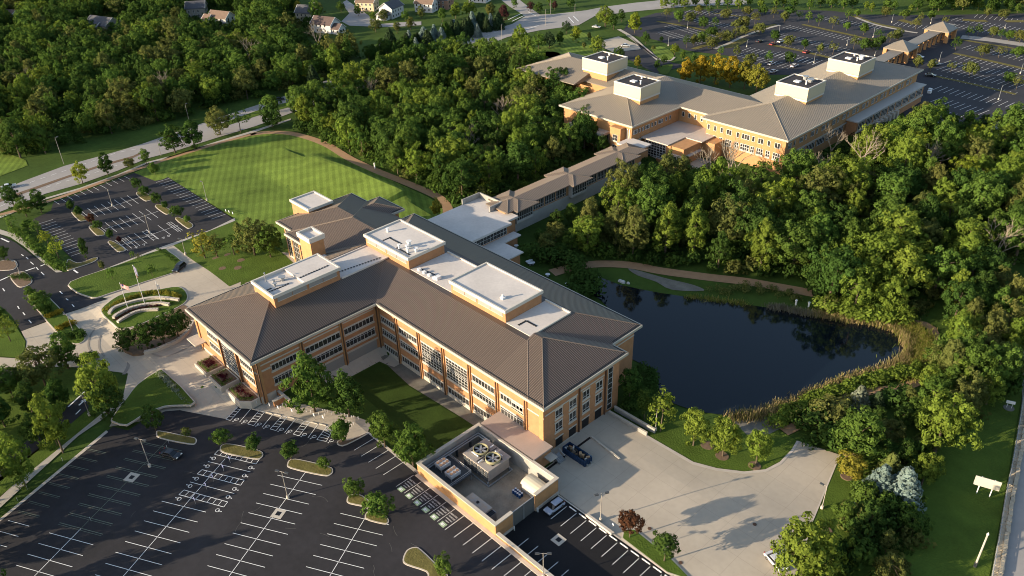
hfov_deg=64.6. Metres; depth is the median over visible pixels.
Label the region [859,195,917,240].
broadleaf tree
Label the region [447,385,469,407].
window
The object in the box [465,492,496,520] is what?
generator
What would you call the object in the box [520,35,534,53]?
shade tree
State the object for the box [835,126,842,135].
window
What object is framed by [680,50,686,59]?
roadside tree
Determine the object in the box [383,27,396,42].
spruce tree
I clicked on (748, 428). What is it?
gravel bank
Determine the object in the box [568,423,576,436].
dock door
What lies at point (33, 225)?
young tree
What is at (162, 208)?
kerbed island
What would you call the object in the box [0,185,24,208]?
shade tree
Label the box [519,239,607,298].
patio shrubs
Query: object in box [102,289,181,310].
flowering bed
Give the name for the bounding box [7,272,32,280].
island planting
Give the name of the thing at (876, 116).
window
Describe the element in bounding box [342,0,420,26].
side street
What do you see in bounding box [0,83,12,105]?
broadleaf tree
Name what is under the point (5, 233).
sidewalk
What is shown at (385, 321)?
window
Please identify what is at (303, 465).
kerbed island
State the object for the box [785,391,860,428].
rough shrub
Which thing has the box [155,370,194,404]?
garden hedge
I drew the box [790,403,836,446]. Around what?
rough shrub
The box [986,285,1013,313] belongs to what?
broadleaf tree
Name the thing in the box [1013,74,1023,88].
parking tree
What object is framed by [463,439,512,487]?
cooling tower
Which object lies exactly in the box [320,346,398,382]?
walkway
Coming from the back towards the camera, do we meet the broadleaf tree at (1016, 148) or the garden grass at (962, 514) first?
the broadleaf tree at (1016, 148)
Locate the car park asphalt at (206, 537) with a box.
[0,406,537,575]
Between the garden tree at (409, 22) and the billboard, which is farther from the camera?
the garden tree at (409, 22)
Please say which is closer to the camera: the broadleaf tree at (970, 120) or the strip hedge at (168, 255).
the strip hedge at (168, 255)
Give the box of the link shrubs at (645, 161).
[634,157,651,172]
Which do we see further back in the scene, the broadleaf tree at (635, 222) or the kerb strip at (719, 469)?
the broadleaf tree at (635, 222)
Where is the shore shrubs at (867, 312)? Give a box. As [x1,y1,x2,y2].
[808,293,918,326]
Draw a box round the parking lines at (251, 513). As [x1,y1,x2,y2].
[0,409,531,575]
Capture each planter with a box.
[194,355,224,376]
[208,368,239,392]
[226,382,261,408]
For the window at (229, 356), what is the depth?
201.42 m
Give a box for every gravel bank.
[628,268,703,290]
[733,416,781,434]
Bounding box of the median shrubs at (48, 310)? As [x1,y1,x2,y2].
[42,306,52,314]
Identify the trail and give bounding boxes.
[0,133,254,214]
[251,131,452,212]
[549,260,812,296]
[780,320,939,434]
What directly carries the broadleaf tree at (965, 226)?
on the ground at (118, 138)
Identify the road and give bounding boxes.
[961,35,1023,45]
[1000,356,1023,575]
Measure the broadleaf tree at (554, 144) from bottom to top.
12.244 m
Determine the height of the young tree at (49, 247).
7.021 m
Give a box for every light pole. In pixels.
[134,437,150,467]
[275,469,289,498]
[535,552,551,575]
[594,491,608,521]
[820,482,827,508]
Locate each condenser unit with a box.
[435,457,450,472]
[445,465,460,481]
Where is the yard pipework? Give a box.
[426,432,489,469]
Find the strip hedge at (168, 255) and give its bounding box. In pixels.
[156,248,177,262]
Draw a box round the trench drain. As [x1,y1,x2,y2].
[546,437,590,469]
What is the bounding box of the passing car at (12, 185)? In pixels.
[0,183,15,187]
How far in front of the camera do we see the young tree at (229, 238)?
255.62 m
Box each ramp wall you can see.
[609,410,647,435]
[614,405,655,432]
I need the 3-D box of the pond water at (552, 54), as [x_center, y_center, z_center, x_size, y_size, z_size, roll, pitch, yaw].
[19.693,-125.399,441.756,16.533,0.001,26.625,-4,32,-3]
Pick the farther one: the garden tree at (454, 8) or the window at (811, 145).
the garden tree at (454, 8)
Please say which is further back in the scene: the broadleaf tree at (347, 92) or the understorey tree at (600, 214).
the broadleaf tree at (347, 92)
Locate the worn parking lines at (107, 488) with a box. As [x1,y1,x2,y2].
[19,442,180,535]
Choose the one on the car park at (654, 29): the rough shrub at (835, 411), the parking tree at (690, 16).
the parking tree at (690, 16)
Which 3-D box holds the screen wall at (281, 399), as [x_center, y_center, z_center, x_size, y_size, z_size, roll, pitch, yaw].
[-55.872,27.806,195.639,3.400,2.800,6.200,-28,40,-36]
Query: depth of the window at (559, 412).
178.12 m
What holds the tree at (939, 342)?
on the ground at (118, 138)
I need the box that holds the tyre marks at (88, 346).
[87,328,94,351]
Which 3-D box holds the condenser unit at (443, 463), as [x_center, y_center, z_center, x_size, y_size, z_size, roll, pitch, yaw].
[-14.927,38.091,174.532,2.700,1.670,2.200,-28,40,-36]
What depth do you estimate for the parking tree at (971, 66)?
393.06 m
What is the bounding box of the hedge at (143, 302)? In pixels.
[112,299,173,313]
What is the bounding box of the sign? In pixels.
[1003,400,1015,410]
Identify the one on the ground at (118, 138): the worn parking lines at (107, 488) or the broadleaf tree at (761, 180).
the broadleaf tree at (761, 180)
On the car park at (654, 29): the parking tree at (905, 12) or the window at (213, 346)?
the parking tree at (905, 12)
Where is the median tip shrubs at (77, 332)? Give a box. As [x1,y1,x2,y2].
[62,327,86,340]
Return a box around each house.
[7,9,16,21]
[88,15,119,29]
[185,0,207,17]
[201,10,234,25]
[294,4,317,22]
[309,15,345,33]
[354,0,378,11]
[376,0,403,20]
[413,0,438,12]
[438,0,453,9]
[470,0,490,2]
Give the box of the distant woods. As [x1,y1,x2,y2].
[0,0,1023,573]
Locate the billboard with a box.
[973,475,1001,496]
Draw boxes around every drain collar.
[124,472,139,481]
[270,508,286,518]
[551,533,566,545]
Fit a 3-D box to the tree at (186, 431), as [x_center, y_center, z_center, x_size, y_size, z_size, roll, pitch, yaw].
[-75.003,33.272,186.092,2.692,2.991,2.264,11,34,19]
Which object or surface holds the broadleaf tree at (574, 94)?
on the ground at (118, 138)
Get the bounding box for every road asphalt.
[0,173,233,330]
[0,388,90,480]
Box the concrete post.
[973,532,988,567]
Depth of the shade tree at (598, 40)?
443.19 m
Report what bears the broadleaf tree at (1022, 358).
on the garden grass at (962, 514)
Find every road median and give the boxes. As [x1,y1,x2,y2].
[0,154,139,201]
[214,41,477,129]
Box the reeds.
[684,293,939,425]
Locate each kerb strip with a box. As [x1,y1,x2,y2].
[0,431,107,520]
[369,432,417,473]
[415,474,541,575]
[558,494,672,575]
[646,435,798,473]
[806,455,839,542]
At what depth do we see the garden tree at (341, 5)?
547.59 m
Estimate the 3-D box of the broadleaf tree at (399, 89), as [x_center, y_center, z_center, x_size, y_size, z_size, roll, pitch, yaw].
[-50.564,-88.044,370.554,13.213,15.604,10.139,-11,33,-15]
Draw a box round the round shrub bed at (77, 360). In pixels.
[72,350,96,363]
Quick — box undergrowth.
[0,0,1023,575]
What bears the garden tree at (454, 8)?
on the ground at (118, 138)
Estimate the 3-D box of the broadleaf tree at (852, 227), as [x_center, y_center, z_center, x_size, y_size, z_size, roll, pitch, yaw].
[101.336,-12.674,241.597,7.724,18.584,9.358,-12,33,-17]
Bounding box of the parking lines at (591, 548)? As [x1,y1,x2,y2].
[518,506,661,575]
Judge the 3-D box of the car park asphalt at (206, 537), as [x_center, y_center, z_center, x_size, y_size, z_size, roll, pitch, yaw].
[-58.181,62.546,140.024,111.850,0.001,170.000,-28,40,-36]
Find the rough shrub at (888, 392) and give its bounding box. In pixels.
[867,380,915,408]
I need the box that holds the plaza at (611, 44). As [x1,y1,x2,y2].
[604,36,640,51]
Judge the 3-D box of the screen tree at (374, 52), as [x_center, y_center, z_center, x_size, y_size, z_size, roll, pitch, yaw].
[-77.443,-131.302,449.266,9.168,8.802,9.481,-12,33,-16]
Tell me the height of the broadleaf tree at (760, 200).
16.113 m
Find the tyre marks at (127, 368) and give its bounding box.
[123,362,129,373]
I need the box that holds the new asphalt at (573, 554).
[505,496,669,575]
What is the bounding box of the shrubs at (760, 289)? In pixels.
[706,280,803,301]
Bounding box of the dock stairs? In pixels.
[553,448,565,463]
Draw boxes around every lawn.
[135,134,442,251]
[350,363,471,449]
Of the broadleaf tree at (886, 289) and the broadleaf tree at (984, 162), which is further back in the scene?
the broadleaf tree at (984, 162)
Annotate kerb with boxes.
[10,271,31,286]
[37,298,84,344]
[66,257,97,270]
[68,248,183,298]
[101,286,187,328]
[108,241,125,251]
[111,369,194,425]
[156,431,196,444]
[220,443,262,459]
[287,459,332,475]
[337,432,368,445]
[347,494,388,524]
[403,547,447,575]
[621,529,687,575]
[992,388,1023,575]
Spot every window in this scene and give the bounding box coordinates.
[206,329,218,345]
[209,340,220,355]
[220,341,239,377]
[239,357,252,374]
[241,367,255,386]
[270,350,299,372]
[273,366,296,385]
[285,229,293,257]
[293,241,300,260]
[304,331,340,354]
[310,343,342,367]
[343,314,374,336]
[345,326,375,349]
[380,314,394,330]
[382,327,396,344]
[384,343,398,359]
[398,326,416,345]
[399,338,418,359]
[401,354,419,373]
[420,340,442,375]
[423,369,443,390]
[445,356,468,392]
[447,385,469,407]
[471,373,494,396]
[472,386,495,410]
[473,402,491,418]
[474,227,506,245]
[500,391,523,413]
[500,404,523,425]
[511,400,523,415]
[517,206,532,220]
[533,198,543,209]
[545,193,554,204]
[554,405,562,421]
[554,417,562,434]
[556,188,565,199]
[568,396,576,411]
[568,408,576,424]
[572,182,585,195]
[582,387,589,402]
[582,399,589,414]
[587,174,595,184]
[595,378,602,393]
[595,390,602,405]
[597,169,606,180]
[607,165,615,174]
[607,366,612,409]
[612,134,617,142]
[646,140,665,158]
[725,139,731,147]
[726,129,731,135]
[739,143,748,152]
[742,133,749,140]
[749,146,754,154]
[755,148,762,156]
[758,138,763,144]
[764,150,769,158]
[771,152,779,161]
[774,142,780,148]
[806,141,814,150]
[816,136,823,145]
[825,131,833,140]
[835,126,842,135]
[857,120,864,130]
[865,116,872,125]
[873,111,880,120]
[881,107,887,116]
[888,103,894,112]
[895,99,901,108]
[902,95,908,104]
[909,92,915,100]
[916,88,921,96]
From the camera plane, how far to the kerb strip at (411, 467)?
179.28 m
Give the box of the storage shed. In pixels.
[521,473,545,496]
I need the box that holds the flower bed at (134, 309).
[113,304,159,320]
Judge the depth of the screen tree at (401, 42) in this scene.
454.13 m
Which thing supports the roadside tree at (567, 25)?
on the ground at (118, 138)
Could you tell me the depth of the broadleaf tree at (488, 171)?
291.56 m
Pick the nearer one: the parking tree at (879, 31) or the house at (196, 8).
the parking tree at (879, 31)
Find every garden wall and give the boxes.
[107,296,179,313]
[112,301,169,318]
[117,308,158,322]
[144,320,194,354]
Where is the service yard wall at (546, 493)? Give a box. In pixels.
[416,423,558,535]
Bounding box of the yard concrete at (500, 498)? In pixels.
[452,439,530,521]
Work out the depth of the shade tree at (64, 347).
206.43 m
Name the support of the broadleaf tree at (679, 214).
on the ground at (118, 138)
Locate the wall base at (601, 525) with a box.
[586,513,614,534]
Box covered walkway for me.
[486,142,647,231]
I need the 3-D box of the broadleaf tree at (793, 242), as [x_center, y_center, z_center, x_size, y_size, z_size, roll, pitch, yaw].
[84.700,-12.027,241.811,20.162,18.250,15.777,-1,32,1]
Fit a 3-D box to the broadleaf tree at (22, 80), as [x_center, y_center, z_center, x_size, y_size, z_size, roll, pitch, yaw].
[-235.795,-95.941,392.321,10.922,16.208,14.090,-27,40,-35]
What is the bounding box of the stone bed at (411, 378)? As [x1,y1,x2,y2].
[381,355,483,424]
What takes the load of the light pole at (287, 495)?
on the car park asphalt at (206, 537)
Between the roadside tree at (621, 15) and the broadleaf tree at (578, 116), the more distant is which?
the roadside tree at (621, 15)
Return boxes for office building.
[185,191,642,466]
[516,51,926,173]
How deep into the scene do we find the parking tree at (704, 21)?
484.67 m
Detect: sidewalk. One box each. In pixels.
[0,118,290,217]
[0,229,61,271]
[0,403,121,506]
[100,218,234,270]
[993,400,1023,575]
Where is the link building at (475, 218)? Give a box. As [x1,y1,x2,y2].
[428,192,523,264]
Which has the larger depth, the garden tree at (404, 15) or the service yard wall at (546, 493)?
the garden tree at (404, 15)
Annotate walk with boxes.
[617,29,659,59]
[626,35,674,60]
[713,25,779,48]
[855,17,917,32]
[876,21,957,63]
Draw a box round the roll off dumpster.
[562,442,591,466]
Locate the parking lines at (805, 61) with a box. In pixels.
[4,10,1023,204]
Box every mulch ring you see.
[701,441,713,449]
[715,451,728,460]
[748,461,760,469]
[840,472,852,480]
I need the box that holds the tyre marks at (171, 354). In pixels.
[152,344,191,356]
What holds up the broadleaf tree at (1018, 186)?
on the ground at (118, 138)
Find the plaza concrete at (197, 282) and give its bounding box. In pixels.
[0,245,369,439]
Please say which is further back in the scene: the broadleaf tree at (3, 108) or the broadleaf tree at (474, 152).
the broadleaf tree at (3, 108)
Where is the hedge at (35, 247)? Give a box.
[7,225,71,270]
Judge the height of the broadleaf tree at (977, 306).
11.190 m
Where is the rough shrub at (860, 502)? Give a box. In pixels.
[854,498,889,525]
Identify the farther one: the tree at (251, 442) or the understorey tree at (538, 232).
the understorey tree at (538, 232)
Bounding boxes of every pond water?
[538,51,560,58]
[591,278,904,415]
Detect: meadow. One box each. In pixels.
[0,152,27,175]
[500,32,605,60]
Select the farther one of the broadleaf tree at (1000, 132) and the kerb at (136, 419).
the broadleaf tree at (1000, 132)
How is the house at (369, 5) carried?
on the ground at (118, 138)
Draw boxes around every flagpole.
[119,282,128,306]
[132,265,144,302]
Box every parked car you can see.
[159,447,182,460]
[172,261,186,271]
[543,497,564,515]
[764,549,787,570]
[925,72,935,76]
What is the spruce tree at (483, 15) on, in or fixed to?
on the ground at (118, 138)
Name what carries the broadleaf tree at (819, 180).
on the ground at (118, 138)
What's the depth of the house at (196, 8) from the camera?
544.32 m
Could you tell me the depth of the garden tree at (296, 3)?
545.36 m
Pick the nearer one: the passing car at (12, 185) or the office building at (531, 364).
the office building at (531, 364)
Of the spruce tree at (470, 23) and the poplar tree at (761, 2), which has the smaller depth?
the spruce tree at (470, 23)
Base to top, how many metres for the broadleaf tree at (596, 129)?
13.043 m
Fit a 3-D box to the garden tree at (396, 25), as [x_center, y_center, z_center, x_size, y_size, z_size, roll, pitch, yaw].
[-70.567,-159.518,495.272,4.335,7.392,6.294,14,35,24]
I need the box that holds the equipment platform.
[430,454,471,486]
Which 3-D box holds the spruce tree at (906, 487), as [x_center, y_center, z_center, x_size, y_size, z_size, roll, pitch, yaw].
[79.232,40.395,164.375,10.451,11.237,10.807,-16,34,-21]
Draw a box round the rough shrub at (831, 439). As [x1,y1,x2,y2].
[800,414,856,452]
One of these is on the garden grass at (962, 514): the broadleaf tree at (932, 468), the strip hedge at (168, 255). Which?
the broadleaf tree at (932, 468)
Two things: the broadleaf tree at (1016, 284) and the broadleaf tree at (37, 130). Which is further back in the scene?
the broadleaf tree at (37, 130)
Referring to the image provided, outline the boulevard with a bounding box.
[0,0,746,211]
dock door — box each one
[555,433,563,446]
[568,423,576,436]
[582,414,589,428]
[594,406,601,419]
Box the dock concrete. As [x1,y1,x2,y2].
[546,411,838,575]
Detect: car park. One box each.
[604,41,681,72]
[623,9,1023,123]
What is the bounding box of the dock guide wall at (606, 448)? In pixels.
[591,436,620,459]
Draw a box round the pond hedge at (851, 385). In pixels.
[762,359,930,431]
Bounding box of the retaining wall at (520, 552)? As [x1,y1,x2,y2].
[496,532,553,575]
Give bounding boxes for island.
[0,260,15,269]
[11,272,30,286]
[36,295,83,342]
[67,257,96,269]
[69,249,180,296]
[72,211,85,220]
[89,226,103,234]
[102,287,186,327]
[109,241,124,250]
[112,370,193,423]
[137,192,150,200]
[156,204,168,213]
[157,431,195,443]
[176,217,191,227]
[221,444,261,457]
[288,459,331,474]
[338,433,365,444]
[348,495,387,522]
[404,548,445,575]
[623,530,686,575]
[652,46,673,59]
[656,21,733,37]
[657,64,672,73]
[691,24,775,48]
[720,38,747,47]
[767,44,829,57]
[802,24,874,40]
[854,16,901,28]
[898,19,920,24]
[936,76,1015,94]
[953,53,1023,68]
[962,19,987,21]
[962,39,1014,48]
[1004,20,1023,21]
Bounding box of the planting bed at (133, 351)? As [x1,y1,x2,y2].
[119,305,193,355]
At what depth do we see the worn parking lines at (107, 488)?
172.65 m
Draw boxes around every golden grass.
[43,308,63,317]
[55,319,78,330]
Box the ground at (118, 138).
[0,0,1023,575]
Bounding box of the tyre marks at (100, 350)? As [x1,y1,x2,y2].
[98,327,106,356]
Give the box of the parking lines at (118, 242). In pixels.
[0,178,224,413]
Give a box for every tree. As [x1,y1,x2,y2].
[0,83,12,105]
[0,100,7,117]
[0,118,14,153]
[0,118,31,157]
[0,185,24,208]
[0,214,16,225]
[0,246,8,259]
[0,309,8,321]
[0,314,19,340]
[0,363,23,401]
[0,396,20,426]
[0,430,34,489]
[0,568,6,575]
[2,82,32,105]
[2,111,24,126]
[3,59,26,75]
[9,343,67,385]
[11,382,38,412]
[13,73,34,94]
[13,197,32,216]
[15,109,45,146]
[17,58,39,76]
[17,411,45,443]
[19,218,31,228]
[21,63,53,86]
[23,94,49,124]
[23,286,36,299]
[27,290,51,304]
[28,390,70,452]
[29,125,52,153]
[29,189,46,212]
[29,218,41,234]
[30,297,51,311]
[33,73,62,96]
[37,230,56,245]
[40,51,64,77]
[42,378,69,411]
[47,235,63,257]
[48,331,78,368]
[53,60,64,84]
[65,199,73,209]
[68,60,96,80]
[69,75,84,107]
[70,161,87,183]
[73,206,82,214]
[73,351,118,413]
[77,237,87,258]
[79,79,107,100]
[80,94,115,123]
[81,47,98,67]
[84,213,94,223]
[86,379,124,420]
[91,220,102,227]
[93,51,116,68]
[94,98,119,133]
[96,68,125,90]
[97,152,112,174]
[97,260,104,268]
[100,74,126,107]
[102,63,135,85]
[104,75,147,112]
[104,229,112,238]
[106,267,116,278]
[112,327,135,351]
[116,35,138,55]
[123,158,134,167]
[128,81,158,114]
[130,177,141,187]
[130,322,155,349]
[134,45,163,63]
[134,82,165,120]
[135,66,160,85]
[138,148,149,164]
[138,185,150,195]
[140,403,164,429]
[144,58,172,79]
[145,74,167,101]
[145,264,157,275]
[145,316,173,345]
[147,162,159,173]
[149,192,161,203]
[154,71,166,85]
[156,124,190,152]
[159,308,191,336]
[161,201,167,207]
[168,205,183,216]
[180,119,202,149]
[181,427,191,436]
[183,60,211,94]
[183,215,190,221]
[185,229,214,257]
[198,48,220,73]
[204,105,229,135]
[204,233,225,256]
[208,428,232,444]
[214,233,239,254]
[225,108,250,132]
[230,65,258,98]
[231,217,270,254]
[237,38,258,65]
[244,431,261,450]
[246,41,278,69]
[253,225,282,256]
[258,220,274,232]
[259,94,281,106]
[259,103,281,126]
[271,58,298,82]
[273,52,302,83]
[278,350,337,414]
[279,439,298,459]
[285,85,316,112]
[293,0,300,9]
[293,93,315,121]
[304,20,324,44]
[304,77,331,99]
[305,64,323,87]
[308,102,330,132]
[312,86,342,112]
[315,456,330,469]
[317,33,339,50]
[321,111,343,131]
[325,42,343,74]
[325,368,365,416]
[327,68,353,94]
[329,415,351,441]
[331,95,372,132]
[335,116,357,151]
[336,1,345,11]
[336,84,358,103]
[342,60,365,84]
[342,477,364,497]
[347,125,372,155]
[353,3,363,15]
[356,66,371,87]
[357,99,373,127]
[359,58,372,84]
[360,490,395,519]
[361,44,374,58]
[364,45,376,57]
[364,77,377,90]
[364,112,385,137]
[365,409,398,447]
[366,44,379,60]
[366,57,391,88]
[367,122,402,159]
[368,18,381,30]
[368,89,392,110]
[369,11,375,19]
[369,116,396,145]
[373,51,386,64]
[374,66,398,95]
[374,96,393,116]
[376,42,385,55]
[378,9,387,19]
[381,41,391,53]
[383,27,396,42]
[383,38,391,51]
[385,143,406,175]
[386,52,407,69]
[387,78,414,102]
[387,104,402,125]
[389,42,399,57]
[389,102,427,126]
[392,421,435,466]
[393,21,399,33]
[393,118,423,147]
[393,124,424,164]
[394,96,419,110]
[395,44,422,67]
[396,36,408,49]
[396,58,421,84]
[397,72,406,87]
[397,140,430,180]
[399,86,419,105]
[400,10,408,19]
[402,115,426,135]
[405,16,415,29]
[407,39,432,64]
[408,87,435,113]
[410,101,449,135]
[415,32,420,42]
[416,5,424,18]
[417,59,448,86]
[418,26,425,37]
[420,29,435,48]
[421,128,445,149]
[423,144,441,169]
[424,49,443,69]
[425,88,450,107]
[425,125,443,155]
[425,132,481,168]
[426,40,441,58]
[426,148,451,182]
[427,94,453,123]
[429,197,442,213]
[430,50,456,86]
[431,24,437,37]
[431,82,453,99]
[433,550,451,575]
[436,27,445,41]
[436,35,456,55]
[437,8,446,21]
[438,113,464,137]
[439,130,470,161]
[441,21,456,40]
[441,154,481,194]
[442,105,465,131]
[442,121,477,147]
[445,39,466,57]
[447,67,469,89]
[448,53,470,73]
[449,19,453,31]
[449,87,472,109]
[450,1,463,17]
[452,20,461,38]
[454,31,473,53]
[455,98,476,125]
[460,18,472,37]
[461,0,476,14]
[464,76,483,105]
[464,110,505,141]
[464,143,490,181]
[465,110,480,132]
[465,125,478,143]
[466,16,474,33]
[469,11,477,30]
[472,38,486,54]
[472,55,494,78]
[473,23,482,37]
[473,150,506,186]
[474,70,487,94]
[475,11,483,28]
[475,37,505,64]
[475,89,491,112]
[476,45,494,71]
[480,12,485,29]
[480,116,512,146]
[480,142,495,166]
[481,16,492,32]
[483,44,510,74]
[485,3,496,15]
[488,13,493,29]
[489,145,506,176]
[491,13,504,30]
[492,94,511,114]
[497,107,524,142]
[497,139,539,178]
[499,4,509,19]
[500,77,523,100]
[503,86,526,109]
[504,47,528,68]
[506,126,530,155]
[507,37,516,47]
[507,48,531,80]
[507,66,530,87]
[509,93,544,126]
[510,104,551,140]
[511,0,518,7]
[512,24,527,46]
[519,69,542,93]
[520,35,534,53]
[521,124,544,149]
[523,72,546,100]
[525,46,548,59]
[526,49,546,63]
[527,1,534,11]
[527,93,546,121]
[527,139,547,178]
[532,31,545,48]
[533,2,542,13]
[533,228,544,239]
[534,233,555,251]
[537,123,566,144]
[541,135,565,159]
[542,66,573,98]
[542,105,565,134]
[543,31,555,47]
[543,94,563,117]
[545,221,566,241]
[547,209,567,226]
[549,83,565,97]
[552,1,557,9]
[553,85,574,100]
[556,31,563,44]
[556,122,582,151]
[561,21,571,32]
[561,94,578,113]
[561,228,578,249]
[563,87,588,108]
[563,203,578,223]
[566,0,574,7]
[570,25,581,42]
[571,104,597,143]
[572,214,604,252]
[574,114,596,148]
[578,199,600,229]
[583,196,599,212]
[585,121,598,150]
[589,35,605,51]
[593,134,609,150]
[595,5,614,26]
[596,212,606,224]
[598,199,608,214]
[599,178,638,212]
[600,157,642,203]
[603,204,625,245]
[609,13,617,29]
[612,204,649,253]
[613,46,624,55]
[618,9,625,21]
[618,366,643,404]
[618,509,645,536]
[619,176,675,227]
[628,12,641,32]
[633,161,669,191]
[633,167,679,216]
[634,55,641,68]
[634,387,656,419]
[641,31,649,43]
[647,385,677,431]
[649,207,695,234]
[651,201,683,256]
[652,530,680,560]
[654,59,661,67]
[658,149,679,183]
[660,0,669,7]
[661,55,667,62]
[662,394,674,412]
[663,8,670,15]
[668,0,680,7]
[668,171,691,206]
[670,43,679,54]
[672,154,696,178]
[674,10,683,21]
[677,57,694,79]
[679,0,690,7]
[679,197,704,226]
[679,406,712,445]
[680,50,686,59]
[680,165,700,191]
[680,204,709,253]
[683,34,691,47]
[683,173,708,215]
[684,12,697,21]
[688,167,726,208]
[689,34,698,43]
[690,53,696,61]
[692,145,718,168]
[693,4,703,13]
[693,55,708,83]
[695,192,756,239]
[697,31,707,41]
[698,15,708,26]
[700,156,745,194]
[702,53,728,84]
[704,26,720,36]
[705,36,719,48]
[705,230,731,267]
[706,4,713,15]
[706,415,742,455]
[711,17,718,24]
[716,32,724,39]
[718,133,757,175]
[719,8,731,18]
[719,178,751,217]
[721,56,741,87]
[722,30,733,40]
[723,0,732,7]
[728,203,781,257]
[730,19,741,28]
[732,27,741,38]
[733,44,741,55]
[733,60,752,88]
[734,0,742,8]
[738,16,749,25]
[738,178,757,206]
[740,25,749,34]
[741,160,784,193]
[741,194,776,229]
[742,6,752,13]
[743,0,753,5]
[743,53,758,64]
[744,217,780,270]
[745,428,774,467]
[747,63,770,91]
[748,181,798,220]
[751,11,760,19]
[753,22,768,33]
[757,0,765,7]
[757,6,768,14]
[764,50,772,61]
[765,176,796,217]
[765,219,836,275]
[770,29,780,41]
[770,511,847,575]
[771,0,780,5]
[772,147,824,180]
[772,212,805,239]
[780,11,789,20]
[782,35,795,45]
[784,5,796,14]
[785,51,796,62]
[788,0,798,6]
[788,188,830,224]
[792,164,860,206]
[797,168,809,197]
[801,38,809,48]
[801,243,866,297]
[803,207,830,234]
[803,211,839,253]
[805,10,812,21]
[807,0,815,8]
[809,161,825,185]
[814,155,873,208]
[815,14,823,22]
[815,152,835,162]
[816,0,825,5]
[816,43,824,51]
[822,126,845,150]
[824,200,860,236]
[825,243,851,272]
[826,0,838,7]
[828,16,839,27]
[828,41,838,54]
[830,502,839,511]
[831,405,889,463]
[832,500,858,524]
[834,216,861,266]
[835,448,868,480]
[838,0,848,8]
[839,267,880,306]
[842,223,905,284]
[843,21,850,30]
[843,187,868,221]
[845,9,853,18]
[845,128,887,164]
[845,517,866,538]
[847,385,870,412]
[849,0,858,7]
[849,255,881,292]
[849,479,879,505]
[850,34,859,48]
[850,123,895,161]
[853,155,886,190]
[854,9,860,15]
[854,463,896,502]
[854,498,890,531]
[858,222,879,249]
[859,22,868,34]
[859,38,872,49]
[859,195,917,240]
[863,1,869,9]
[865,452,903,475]
[867,391,886,415]
[869,1,875,11]
[869,38,882,49]
[869,405,887,419]
[870,205,928,262]
[872,549,906,575]
[873,171,913,207]
[873,438,900,463]
[874,29,885,34]
[874,274,911,313]
[876,193,912,219]
[877,35,886,44]
[877,130,924,163]
[877,418,906,446]
[878,156,905,179]
[878,234,910,269]
[878,243,935,297]
[879,528,900,553]
[880,121,901,133]
[881,6,892,15]
[883,0,892,6]
[883,127,931,170]
[884,123,910,138]
[886,31,895,38]
[888,465,927,517]
[889,162,927,200]
[891,0,898,8]
[892,402,914,425]
[894,28,904,38]
[896,437,915,463]
[898,9,910,18]
[901,116,936,144]
[901,507,934,536]
[902,385,919,401]
[903,104,953,133]
[904,104,941,142]
[904,396,932,425]
[907,193,949,236]
[907,460,925,483]
[909,101,930,114]
[909,217,943,251]
[909,451,946,485]
[910,17,920,28]
[910,191,930,216]
[911,128,934,160]
[913,0,923,8]
[913,55,923,66]
[914,388,983,453]
[915,364,940,392]
[916,156,939,181]
[916,245,975,296]
[916,373,955,403]
[920,239,935,274]
[921,162,953,193]
[922,338,964,369]
[923,97,955,123]
[924,176,959,214]
[924,391,964,425]
[926,124,970,165]
[926,139,950,169]
[927,0,938,9]
[927,9,936,18]
[927,58,938,70]
[928,338,971,371]
[931,115,957,151]
[935,0,944,10]
[935,189,969,223]
[937,214,996,250]
[938,276,987,318]
[938,364,962,389]
[942,308,972,338]
[943,166,986,203]
[943,268,976,302]
[943,358,974,389]
[944,117,962,137]
[945,338,997,389]
[947,60,956,71]
[947,204,976,235]
[947,231,989,275]
[947,259,971,286]
[947,325,987,365]
[948,154,989,180]
[948,389,969,410]
[949,0,958,8]
[950,36,962,49]
[950,134,995,169]
[952,382,982,419]
[953,365,992,404]
[954,115,960,133]
[954,309,985,337]
[956,172,1016,221]
[956,252,994,283]
[959,110,987,130]
[959,296,985,319]
[961,124,985,145]
[961,242,1014,281]
[962,60,979,75]
[962,121,1006,155]
[965,25,974,35]
[970,330,1002,347]
[971,270,1000,294]
[972,154,995,174]
[973,23,983,35]
[973,170,1021,204]
[973,286,992,313]
[973,311,1011,342]
[974,0,984,9]
[974,44,992,55]
[974,340,1023,381]
[977,370,1007,406]
[979,114,990,131]
[981,207,1007,246]
[984,7,991,15]
[984,110,1007,134]
[984,216,1023,253]
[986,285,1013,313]
[987,26,1000,36]
[989,154,1023,190]
[990,101,1023,140]
[991,295,1023,340]
[992,123,1019,157]
[992,265,1017,289]
[993,46,1007,57]
[993,341,1023,375]
[994,207,1023,264]
[995,2,1000,10]
[995,150,1023,169]
[997,27,1005,39]
[997,174,1023,213]
[998,9,1010,18]
[998,317,1023,349]
[1001,130,1023,154]
[1003,71,1017,83]
[1003,197,1023,232]
[1003,273,1023,305]
[1004,333,1020,347]
[1005,29,1015,40]
[1006,137,1023,157]
[1007,0,1014,9]
[1009,46,1023,57]
[1010,295,1023,319]
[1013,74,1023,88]
[1014,3,1021,11]
[1014,29,1023,42]
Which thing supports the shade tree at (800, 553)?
on the garden grass at (962, 514)
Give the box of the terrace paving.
[652,156,708,168]
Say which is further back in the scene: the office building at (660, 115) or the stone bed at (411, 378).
the office building at (660, 115)
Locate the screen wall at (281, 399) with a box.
[272,390,289,406]
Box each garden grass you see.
[0,309,24,356]
[0,370,89,455]
[0,412,100,495]
[174,220,292,285]
[650,412,796,470]
[803,345,1023,575]

